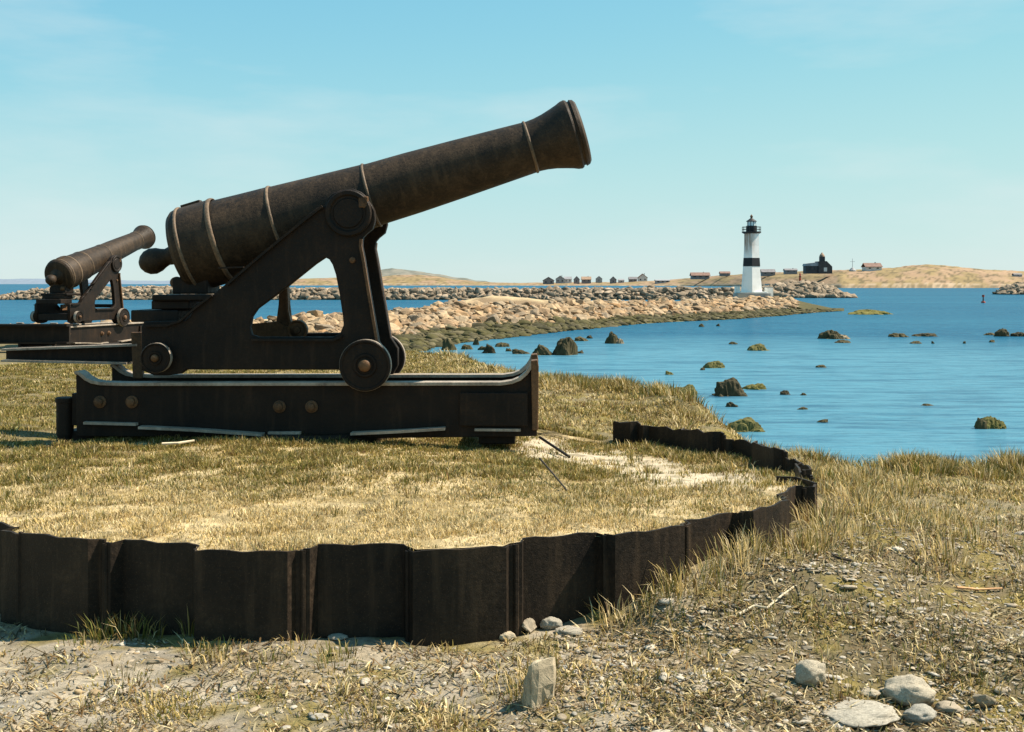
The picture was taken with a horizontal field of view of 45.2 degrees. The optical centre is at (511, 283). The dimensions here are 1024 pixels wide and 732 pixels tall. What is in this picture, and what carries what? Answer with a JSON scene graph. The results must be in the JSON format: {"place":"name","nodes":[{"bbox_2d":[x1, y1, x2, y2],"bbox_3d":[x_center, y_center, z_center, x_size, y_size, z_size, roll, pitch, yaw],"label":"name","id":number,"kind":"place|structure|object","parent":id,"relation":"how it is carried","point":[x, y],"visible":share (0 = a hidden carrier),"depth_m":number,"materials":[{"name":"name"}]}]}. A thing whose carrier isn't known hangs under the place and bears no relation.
{"place":"outdoors","nodes":[
{"label":"outdoors","id":0,"kind":"place"},
{"bbox_2d":[0,279,169,283],"bbox_3d":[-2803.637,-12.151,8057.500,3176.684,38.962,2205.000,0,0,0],"label":"hills","id":1,"kind":"structure","parent":0,"point":[22,281],"depth_m":7281.38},
{"bbox_2d":[0,349,816,551],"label":"turf grass","id":2,"kind":"structure","parent":0,"point":[39,462],"depth_m":8.40,"materials":[{"name":"plant"}]},
{"bbox_2d":[162,440,194,444],"bbox_3d":[-2.783,1.327,10.265,0.278,0.028,0.044,0,0,-32],"label":"straw stalk","id":3,"kind":"object","parent":2,"relation":"on","point":[172,443],"visible":1,"depth_m":10.24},
{"bbox_2d":[381,268,487,281],"bbox_3d":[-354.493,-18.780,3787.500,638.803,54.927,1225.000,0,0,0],"label":"hill","id":4,"kind":"structure","parent":0,"point":[389,272],"depth_m":3565.68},
{"bbox_2d":[0,343,1023,731],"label":"ground","id":5,"kind":"structure","parent":0,"point":[48,643],"depth_m":5.97,"materials":[{"name":"soil"}]},
{"bbox_2d":[0,324,72,343],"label":"iron girder","id":6,"kind":"object","parent":5,"relation":"on","point":[35,333],"visible":1,"depth_m":27.45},
{"bbox_2d":[55,396,73,442],"bbox_3d":[-3.979,1.265,10.950,0.170,0.510,0.170,0,0,0],"label":"iron stub","id":7,"kind":"object","parent":5,"relation":"on","point":[64,428],"visible":0.86,"depth_m":10.88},
{"bbox_2d":[16,225,155,346],"bbox_3d":[-10.434,0.031,30.415,1.600,3.138,4.690,0,0,16],"label":"cannon","id":8,"kind":"object","parent":5,"relation":"on","point":[65,275],"visible":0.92,"depth_m":29.69,"materials":[{"name":"metal"}]},
{"bbox_2d":[327,633,347,640],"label":"stone","id":9,"kind":"object","parent":5,"relation":"on","point":[336,636],"visible":0.97,"depth_m":6.30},
{"bbox_2d":[0,431,787,551],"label":"earth platform","id":10,"kind":"structure","parent":5,"relation":"on","point":[676,478],"depth_m":7.81,"materials":[{"name":"soil"}]},
{"bbox_2d":[1,100,591,443],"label":"cannon","id":11,"kind":"object","parent":10,"relation":"on","point":[253,251],"visible":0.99,"depth_m":10.82,"materials":[{"name":"metal"}]},
{"bbox_2d":[539,457,566,490],"bbox_3d":[0.290,1.329,8.601,0.023,0.113,0.818,0,0,-12],"label":"twig","id":12,"kind":"object","parent":10,"relation":"on","point":[550,470],"visible":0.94,"depth_m":8.62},
{"bbox_2d":[539,436,570,457],"bbox_3d":[0.366,1.418,10.675,0.023,0.108,0.694,0,0,-20],"label":"iron rod","id":13,"kind":"object","parent":10,"relation":"on","point":[553,446],"visible":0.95,"depth_m":10.66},
{"bbox_2d":[0,476,816,646],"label":"sheet pile wall","id":14,"kind":"structure","parent":5,"relation":"on","point":[435,597],"depth_m":6.44,"materials":[{"name":"metal"}]},
{"bbox_2d":[499,631,515,640],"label":"stone","id":15,"kind":"object","parent":5,"relation":"on","point":[510,635],"visible":0.94,"depth_m":6.35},
{"bbox_2d":[0,369,1023,731],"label":"tussock grass","id":16,"kind":"structure","parent":5,"relation":"on","point":[994,465],"depth_m":7.36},
{"bbox_2d":[0,488,1023,731],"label":"wrack litter","id":17,"kind":"object","parent":5,"relation":"on","point":[482,718],"visible":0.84,"depth_m":5.78,"materials":[{"name":"brown plant"}]},
{"bbox_2d":[522,618,536,632],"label":"stone","id":18,"kind":"object","parent":5,"relation":"on","point":[529,625],"visible":0.94,"depth_m":6.46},
{"bbox_2d":[522,657,555,709],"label":"standing slab","id":19,"kind":"structure","parent":5,"relation":"on","point":[539,683],"depth_m":5.48,"materials":[{"name":"stone"}]},
{"bbox_2d":[540,616,562,629],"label":"stone","id":20,"kind":"object","parent":5,"relation":"on","point":[550,623],"visible":0.98,"depth_m":6.50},
{"bbox_2d":[555,625,582,635],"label":"stone","id":21,"kind":"object","parent":5,"relation":"on","point":[569,630],"visible":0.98,"depth_m":6.41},
{"bbox_2d":[613,421,814,481],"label":"sheet pile wall","id":22,"kind":"structure","parent":5,"relation":"on","point":[698,440],"depth_m":10.97,"materials":[{"name":"metal"}]},
{"bbox_2d":[738,586,793,614],"bbox_3d":[1.357,1.668,6.454,0.423,0.092,0.066,0,0,-36],"label":"driftwood","id":23,"kind":"object","parent":5,"relation":"on","point":[759,606],"visible":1,"depth_m":6.41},
{"bbox_2d":[795,659,825,685],"bbox_3d":[1.355,1.775,5.591,0.152,0.136,0.121,-9,3,-17],"label":"stone","id":24,"kind":"object","parent":5,"relation":"on","point":[809,672],"visible":0.97,"depth_m":5.55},
{"bbox_2d":[831,553,851,561],"bbox_3d":[1.876,1.563,7.009,0.124,0.035,0.034,0,0,38],"label":"stick","id":25,"kind":"object","parent":5,"relation":"on","point":[840,558],"visible":1,"depth_m":6.99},
{"bbox_2d":[820,699,899,727],"bbox_3d":[1.497,1.875,5.354,0.329,0.065,0.330,0,0,39],"label":"stone","id":26,"kind":"object","parent":5,"relation":"on","point":[875,713],"visible":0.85,"depth_m":5.29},
{"bbox_2d":[860,688,880,697],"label":"stone","id":27,"kind":"object","parent":5,"relation":"on","point":[873,692],"visible":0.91,"depth_m":5.55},
{"bbox_2d":[882,674,936,706],"bbox_3d":[1.798,1.846,5.568,0.240,0.145,0.202,0,0,11],"label":"stone","id":28,"kind":"object","parent":5,"relation":"on","point":[910,688],"visible":0.92,"depth_m":5.51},
{"bbox_2d":[903,704,936,724],"bbox_3d":[1.784,1.880,5.365,0.153,0.082,0.126,0,0,-23],"label":"stone","id":29,"kind":"object","parent":5,"relation":"on","point":[920,713],"visible":0.99,"depth_m":5.33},
{"bbox_2d":[935,700,961,713],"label":"stone","id":30,"kind":"object","parent":5,"relation":"on","point":[944,706],"visible":1,"depth_m":5.45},
{"bbox_2d":[956,586,1002,589],"bbox_3d":[2.660,1.731,7.002,0.314,0.044,0.017,0,0,-19],"label":"wood strip","id":31,"kind":"object","parent":5,"relation":"on","point":[961,587],"visible":1,"depth_m":6.99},
{"bbox_2d":[972,694,995,708],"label":"stone","id":32,"kind":"object","parent":5,"relation":"on","point":[987,701],"visible":1,"depth_m":5.49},
{"bbox_2d":[0,284,1023,468],"bbox_3d":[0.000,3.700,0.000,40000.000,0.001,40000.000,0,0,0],"label":"sea water","id":33,"kind":"structure","parent":0,"point":[870,389],"depth_m":58.31,"materials":[{"name":"blue liquid"}]},
{"bbox_2d":[105,285,222,288],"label":"breakwater","id":34,"kind":"object","parent":33,"relation":"in","point":[142,286],"visible":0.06,"depth_m":428.39,"materials":[{"name":"stone"}]},
{"bbox_2d":[0,285,740,299],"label":"breakwater","id":35,"kind":"object","parent":33,"relation":"in","point":[650,292],"visible":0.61,"depth_m":278.47,"materials":[{"name":"stone"}]},
{"bbox_2d":[441,338,456,349],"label":"sea rock","id":36,"kind":"object","parent":33,"relation":"in","point":[447,343],"visible":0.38,"depth_m":68.29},
{"bbox_2d":[461,344,472,349],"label":"sea rock","id":37,"kind":"object","parent":33,"relation":"in","point":[466,347],"visible":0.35,"depth_m":68.94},
{"bbox_2d":[482,344,495,352],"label":"sea rock","id":38,"kind":"object","parent":33,"relation":"in","point":[489,349],"visible":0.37,"depth_m":65.20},
{"bbox_2d":[495,342,509,346],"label":"sea rock","id":39,"kind":"object","parent":33,"relation":"in","point":[501,344],"visible":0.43,"depth_m":71.83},
{"bbox_2d":[512,349,529,353],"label":"sea rock","id":40,"kind":"object","parent":33,"relation":"in","point":[515,351],"visible":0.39,"depth_m":64.55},
{"bbox_2d":[532,344,552,354],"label":"sea rock","id":41,"kind":"object","parent":33,"relation":"in","point":[541,350],"visible":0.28,"depth_m":63.38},
{"bbox_2d":[253,296,843,341],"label":"headland","id":42,"kind":"structure","parent":33,"relation":"in","point":[520,300],"depth_m":105.72,"materials":[{"name":"stone"}]},
{"bbox_2d":[267,315,276,321],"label":"boulder","id":43,"kind":"object","parent":42,"relation":"on","point":[272,318],"visible":0.27,"depth_m":75.77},
{"bbox_2d":[307,310,322,317],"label":"boulder","id":44,"kind":"object","parent":42,"relation":"on","point":[316,313],"visible":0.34,"depth_m":79.91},
{"bbox_2d":[311,317,326,324],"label":"boulder","id":45,"kind":"object","parent":42,"relation":"on","point":[320,320],"visible":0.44,"depth_m":75.76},
{"bbox_2d":[315,324,335,329],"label":"boulder","id":46,"kind":"object","parent":42,"relation":"on","point":[321,326],"visible":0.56,"depth_m":75.18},
{"bbox_2d":[390,323,400,329],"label":"boulder","id":47,"kind":"object","parent":42,"relation":"on","point":[394,326],"visible":0.26,"depth_m":78.17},
{"bbox_2d":[390,318,402,326],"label":"boulder","id":48,"kind":"object","parent":42,"relation":"on","point":[396,322],"visible":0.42,"depth_m":80.20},
{"bbox_2d":[399,309,412,314],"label":"boulder","id":49,"kind":"object","parent":42,"relation":"on","point":[405,311],"visible":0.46,"depth_m":86.46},
{"bbox_2d":[407,315,423,320],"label":"boulder","id":50,"kind":"object","parent":42,"relation":"on","point":[413,317],"visible":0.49,"depth_m":84.74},
{"bbox_2d":[409,322,423,326],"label":"boulder","id":51,"kind":"object","parent":42,"relation":"on","point":[416,324],"visible":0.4,"depth_m":80.43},
{"bbox_2d":[412,317,424,322],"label":"boulder","id":52,"kind":"object","parent":42,"relation":"on","point":[420,319],"visible":0.53,"depth_m":83.59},
{"bbox_2d":[414,325,429,330],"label":"boulder","id":53,"kind":"object","parent":42,"relation":"on","point":[422,327],"visible":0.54,"depth_m":78.49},
{"bbox_2d":[418,313,431,320],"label":"boulder","id":54,"kind":"object","parent":42,"relation":"on","point":[427,317],"visible":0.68,"depth_m":86.51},
{"bbox_2d":[63,295,799,334],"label":"boulder rubble","id":55,"kind":"object","parent":42,"relation":"on","point":[714,304],"visible":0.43,"depth_m":113.53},
{"bbox_2d":[440,319,457,325],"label":"boulder","id":56,"kind":"object","parent":42,"relation":"on","point":[452,322],"visible":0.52,"depth_m":86.71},
{"bbox_2d":[454,315,468,321],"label":"boulder","id":57,"kind":"object","parent":42,"relation":"on","point":[463,318],"visible":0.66,"depth_m":89.58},
{"bbox_2d":[454,310,468,315],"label":"boulder","id":58,"kind":"object","parent":42,"relation":"on","point":[461,312],"visible":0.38,"depth_m":91.74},
{"bbox_2d":[454,301,469,308],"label":"boulder","id":59,"kind":"object","parent":42,"relation":"on","point":[461,304],"visible":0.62,"depth_m":95.50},
{"bbox_2d":[468,300,483,305],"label":"boulder","id":60,"kind":"object","parent":42,"relation":"on","point":[477,302],"visible":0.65,"depth_m":98.15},
{"bbox_2d":[487,313,499,322],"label":"boulder","id":61,"kind":"object","parent":42,"relation":"on","point":[494,317],"visible":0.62,"depth_m":91.23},
{"bbox_2d":[504,315,512,321],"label":"boulder","id":62,"kind":"object","parent":42,"relation":"on","point":[509,318],"visible":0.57,"depth_m":94.24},
{"bbox_2d":[510,315,519,322],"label":"boulder","id":63,"kind":"object","parent":42,"relation":"on","point":[515,319],"visible":0.59,"depth_m":94.20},
{"bbox_2d":[525,314,534,322],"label":"boulder","id":64,"kind":"object","parent":42,"relation":"on","point":[531,317],"visible":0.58,"depth_m":96.34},
{"bbox_2d":[530,308,538,314],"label":"boulder","id":65,"kind":"object","parent":42,"relation":"on","point":[534,311],"visible":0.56,"depth_m":99.92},
{"bbox_2d":[539,308,549,316],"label":"boulder","id":66,"kind":"object","parent":42,"relation":"on","point":[544,312],"visible":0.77,"depth_m":101.50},
{"bbox_2d":[545,303,557,310],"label":"boulder","id":67,"kind":"object","parent":42,"relation":"on","point":[551,306],"visible":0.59,"depth_m":104.44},
{"bbox_2d":[558,307,568,314],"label":"boulder","id":68,"kind":"object","parent":42,"relation":"on","point":[565,310],"visible":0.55,"depth_m":105.09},
{"bbox_2d":[562,297,572,304],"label":"boulder","id":69,"kind":"object","parent":42,"relation":"on","point":[568,300],"visible":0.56,"depth_m":110.35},
{"bbox_2d":[569,308,581,314],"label":"boulder","id":70,"kind":"object","parent":42,"relation":"on","point":[573,311],"visible":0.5,"depth_m":106.66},
{"bbox_2d":[573,314,587,319],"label":"boulder","id":71,"kind":"object","parent":42,"relation":"on","point":[579,316],"visible":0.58,"depth_m":104.48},
{"bbox_2d":[583,306,593,311],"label":"boulder","id":72,"kind":"object","parent":42,"relation":"on","point":[589,308],"visible":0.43,"depth_m":110.95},
{"bbox_2d":[596,299,606,304],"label":"boulder","id":73,"kind":"object","parent":42,"relation":"on","point":[600,301],"visible":0.49,"depth_m":116.64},
{"bbox_2d":[394,307,841,351],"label":"seaweed stones","id":74,"kind":"object","parent":42,"relation":"on","point":[434,336],"visible":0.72,"depth_m":95.10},
{"bbox_2d":[612,308,624,313],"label":"boulder","id":75,"kind":"object","parent":42,"relation":"on","point":[617,310],"visible":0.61,"depth_m":115.91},
{"bbox_2d":[733,214,770,297],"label":"lighthouse","id":76,"kind":"object","parent":42,"relation":"on","point":[751,280],"visible":0.98,"depth_m":166.06,"materials":[{"name":"paint"}]},
{"bbox_2d":[734,285,739,292],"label":"hut","id":77,"kind":"object","parent":76,"relation":"on","point":[736,288],"visible":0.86,"depth_m":168.00,"materials":[{"name":"grey concrete"}]},
{"bbox_2d":[764,287,773,296],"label":"hut","id":78,"kind":"object","parent":42,"relation":"on","point":[768,289],"visible":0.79,"depth_m":168.00,"materials":[{"name":"grey concrete"}]},
{"bbox_2d":[552,337,577,355],"bbox_3d":[2.682,4.302,63.827,1.282,3.070,1.339,0,0,43],"label":"sea rock","id":79,"kind":"object","parent":33,"relation":"in","point":[566,346],"visible":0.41,"depth_m":63.55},
{"bbox_2d":[574,336,588,340],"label":"sea rock","id":80,"kind":"object","parent":33,"relation":"in","point":[579,338],"visible":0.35,"depth_m":79.06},
{"bbox_2d":[605,331,617,343],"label":"sea rock","id":81,"kind":"object","parent":33,"relation":"in","point":[612,338],"visible":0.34,"depth_m":75.69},
{"bbox_2d":[674,384,697,396],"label":"sea rock","id":82,"kind":"object","parent":33,"relation":"in","point":[689,386],"visible":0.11,"depth_m":40.14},
{"bbox_2d":[703,361,724,367],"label":"sea rock","id":83,"kind":"object","parent":33,"relation":"in","point":[716,364],"visible":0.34,"depth_m":53.83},
{"bbox_2d":[712,377,746,396],"bbox_3d":[7.090,4.093,40.651,1.382,2.012,1.386,0,0,-23],"label":"sea rock","id":84,"kind":"object","parent":33,"relation":"in","point":[730,387],"visible":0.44,"depth_m":40.33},
{"bbox_2d":[725,402,737,406],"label":"sea rock","id":85,"kind":"object","parent":33,"relation":"in","point":[730,404],"visible":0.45,"depth_m":36.85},
{"bbox_2d":[730,417,764,431],"bbox_3d":[5.896,3.940,30.911,1.335,1.155,0.947,0,0,-3],"label":"sea rock","id":86,"kind":"object","parent":33,"relation":"in","point":[747,424],"visible":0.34,"depth_m":30.70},
{"bbox_2d":[742,383,765,389],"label":"sea rock","id":87,"kind":"object","parent":33,"relation":"in","point":[758,386],"visible":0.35,"depth_m":42.99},
{"bbox_2d":[747,343,768,350],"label":"sea rock","id":88,"kind":"object","parent":33,"relation":"in","point":[759,347],"visible":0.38,"depth_m":67.76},
{"bbox_2d":[780,390,790,394],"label":"sea rock","id":89,"kind":"object","parent":33,"relation":"in","point":[784,392],"visible":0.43,"depth_m":40.91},
{"bbox_2d":[762,279,857,297],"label":"breakwater","id":90,"kind":"object","parent":33,"relation":"in","point":[805,288],"visible":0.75,"depth_m":316.25,"materials":[{"name":"stone"}]},
{"bbox_2d":[817,330,845,338],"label":"sea rock","id":91,"kind":"object","parent":33,"relation":"in","point":[829,334],"visible":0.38,"depth_m":82.15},
{"bbox_2d":[834,340,850,342],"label":"sea rock","id":92,"kind":"object","parent":33,"relation":"in","point":[842,341],"visible":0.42,"depth_m":76.54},
{"bbox_2d":[848,309,890,314],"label":"sea rock","id":93,"kind":"object","parent":33,"relation":"in","point":[867,312],"visible":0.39,"depth_m":146.66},
{"bbox_2d":[888,333,907,336],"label":"sea rock","id":94,"kind":"object","parent":33,"relation":"in","point":[897,335],"visible":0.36,"depth_m":84.93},
{"bbox_2d":[912,333,937,336],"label":"sea rock","id":95,"kind":"object","parent":33,"relation":"in","point":[928,334],"visible":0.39,"depth_m":85.87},
{"bbox_2d":[975,418,986,428],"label":"sea rock","id":96,"kind":"object","parent":33,"relation":"in","point":[981,423],"visible":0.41,"depth_m":31.27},
{"bbox_2d":[974,416,1006,428],"bbox_3d":[12.195,3.887,31.529,0.897,0.966,0.899,0,0,-13],"label":"sea rock","id":97,"kind":"object","parent":33,"relation":"in","point":[993,422],"visible":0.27,"depth_m":31.33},
{"bbox_2d":[994,328,1009,336],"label":"sea rock","id":98,"kind":"object","parent":33,"relation":"in","point":[1002,332],"visible":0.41,"depth_m":85.78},
{"bbox_2d":[992,282,1023,294],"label":"breakwater","id":99,"kind":"object","parent":33,"relation":"in","point":[1016,288],"visible":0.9,"depth_m":410.75,"materials":[{"name":"stone"}]},
{"bbox_2d":[1010,332,1023,336],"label":"sea rock","id":100,"kind":"object","parent":33,"relation":"in","point":[1018,334],"visible":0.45,"depth_m":85.77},
{"bbox_2d":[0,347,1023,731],"bbox_3d":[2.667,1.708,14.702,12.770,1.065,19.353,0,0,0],"label":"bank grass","id":101,"kind":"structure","parent":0,"point":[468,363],"depth_m":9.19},
{"bbox_2d":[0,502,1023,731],"bbox_3d":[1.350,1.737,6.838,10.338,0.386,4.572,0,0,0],"label":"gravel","id":102,"kind":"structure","parent":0,"point":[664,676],"depth_m":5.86,"materials":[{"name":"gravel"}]},
{"bbox_2d":[0,0,1023,282],"label":"sky","id":103,"kind":"structure","parent":0,"point":[890,133],"materials":[{"name":"blue"}]},
{"bbox_2d":[292,264,1023,287],"bbox_3d":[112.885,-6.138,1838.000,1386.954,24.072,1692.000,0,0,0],"label":"island","id":104,"kind":"structure","parent":0,"point":[927,276],"depth_m":1133.70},
{"bbox_2d":[542,277,554,283],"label":"house","id":105,"kind":"structure","parent":104,"relation":"on","point":[548,280],"depth_m":2210.00,"materials":[{"name":"grey wood"}]},
{"bbox_2d":[556,276,563,282],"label":"house","id":106,"kind":"structure","parent":104,"relation":"on","point":[559,279],"depth_m":2250.00,"materials":[{"name":"grey wood"}]},
{"bbox_2d":[564,277,571,282],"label":"house","id":107,"kind":"structure","parent":104,"relation":"on","point":[567,279],"depth_m":2260.00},
{"bbox_2d":[573,276,579,283],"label":"house","id":108,"kind":"structure","parent":104,"relation":"on","point":[576,279],"depth_m":2200.00,"materials":[{"name":"grey wood"}]},
{"bbox_2d":[581,277,590,282],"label":"house","id":109,"kind":"structure","parent":104,"relation":"on","point":[586,279],"depth_m":2210.00,"materials":[{"name":"brown wood"}]},
{"bbox_2d":[628,277,636,281],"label":"house","id":110,"kind":"structure","parent":104,"relation":"on","point":[632,279],"depth_m":2170.00,"materials":[{"name":"wood"}]},
{"bbox_2d":[637,273,647,280],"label":"house","id":111,"kind":"structure","parent":104,"relation":"on","point":[642,277],"depth_m":2190.00,"materials":[{"name":"grey wood"}]},
{"bbox_2d":[654,279,669,283],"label":"house","id":112,"kind":"structure","parent":104,"relation":"on","point":[657,281],"depth_m":2000.00,"materials":[{"name":"grey wood"}]},
{"bbox_2d":[689,272,710,278],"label":"house","id":113,"kind":"structure","parent":104,"relation":"on","point":[699,275],"depth_m":1790.00,"materials":[{"name":"brown wood"}]},
{"bbox_2d":[719,271,729,275],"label":"house","id":114,"kind":"structure","parent":104,"relation":"on","point":[724,273],"depth_m":1680.00,"materials":[{"name":"brown wood"}]},
{"bbox_2d":[760,269,775,275],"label":"house","id":115,"kind":"structure","parent":104,"relation":"on","point":[767,272],"depth_m":1370.16,"materials":[{"name":"grey wood"}]},
{"bbox_2d":[783,268,797,273],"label":"house","id":116,"kind":"structure","parent":104,"relation":"on","point":[790,271],"depth_m":1230.00,"materials":[{"name":"wood"}]},
{"bbox_2d":[802,253,831,273],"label":"church","id":117,"kind":"structure","parent":104,"relation":"on","point":[821,266],"depth_m":1124.60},
{"bbox_2d":[861,262,882,270],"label":"house","id":118,"kind":"structure","parent":104,"relation":"on","point":[874,266],"depth_m":1141.15,"materials":[{"name":"white wood"}]},
{"bbox_2d":[1011,273,1022,276],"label":"house","id":119,"kind":"structure","parent":104,"relation":"on","point":[1017,274],"depth_m":1080.00,"materials":[{"name":"wood"}]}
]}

